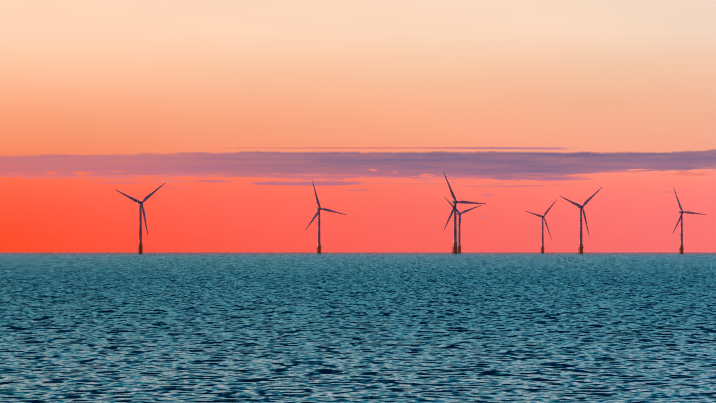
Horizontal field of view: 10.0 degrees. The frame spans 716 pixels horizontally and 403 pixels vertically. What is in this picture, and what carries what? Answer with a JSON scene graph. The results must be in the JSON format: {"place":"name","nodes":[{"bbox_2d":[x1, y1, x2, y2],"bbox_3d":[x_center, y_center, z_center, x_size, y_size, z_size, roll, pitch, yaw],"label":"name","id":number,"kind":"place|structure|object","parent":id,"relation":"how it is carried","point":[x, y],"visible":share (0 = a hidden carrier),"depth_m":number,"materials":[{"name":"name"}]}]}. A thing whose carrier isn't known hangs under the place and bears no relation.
{"place":"outdoors","nodes":[
{"label":"outdoors","id":0,"kind":"place"},
{"bbox_2d":[0,252,715,402],"bbox_3d":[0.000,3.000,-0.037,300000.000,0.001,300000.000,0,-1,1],"label":"sea","id":1,"kind":"structure","parent":0,"point":[354,327],"depth_m":162.83,"materials":[{"name":"teal liquid"}]},
{"bbox_2d":[115,183,164,253],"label":"wind turbine","id":2,"kind":"object","parent":1,"relation":"on","point":[141,207],"visible":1,"depth_m":6784.70,"materials":[{"name":"paint"}]},
{"bbox_2d":[306,180,345,253],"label":"wind turbine","id":3,"kind":"object","parent":1,"relation":"on","point":[319,208],"visible":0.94,"depth_m":7681.95,"materials":[{"name":"paint"}]},
{"bbox_2d":[445,198,480,253],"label":"wind turbine","id":4,"kind":"object","parent":1,"relation":"in","point":[459,236],"visible":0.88,"depth_m":8690.12,"materials":[{"name":"paint"}]},
{"bbox_2d":[444,173,485,253],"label":"wind turbine","id":5,"kind":"object","parent":1,"relation":"on","point":[455,246],"visible":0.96,"depth_m":6675.02,"materials":[{"name":"paint"}]},
{"bbox_2d":[526,201,555,252],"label":"wind turbine","id":6,"kind":"object","parent":1,"relation":"on","point":[542,246],"visible":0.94,"depth_m":9395.96,"materials":[{"name":"paint"}]},
{"bbox_2d":[560,187,601,253],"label":"wind turbine","id":7,"kind":"object","parent":1,"relation":"on","point":[580,247],"visible":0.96,"depth_m":7364.21,"materials":[{"name":"paint"}]},
{"bbox_2d":[673,189,705,253],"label":"wind turbine","id":8,"kind":"object","parent":1,"relation":"on","point":[681,250],"visible":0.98,"depth_m":8364.31,"materials":[{"name":"paint"}]},
{"bbox_2d":[0,0,715,251],"label":"sky","id":9,"kind":"structure","parent":0,"point":[236,107],"materials":[{"name":"orange"}]}
]}

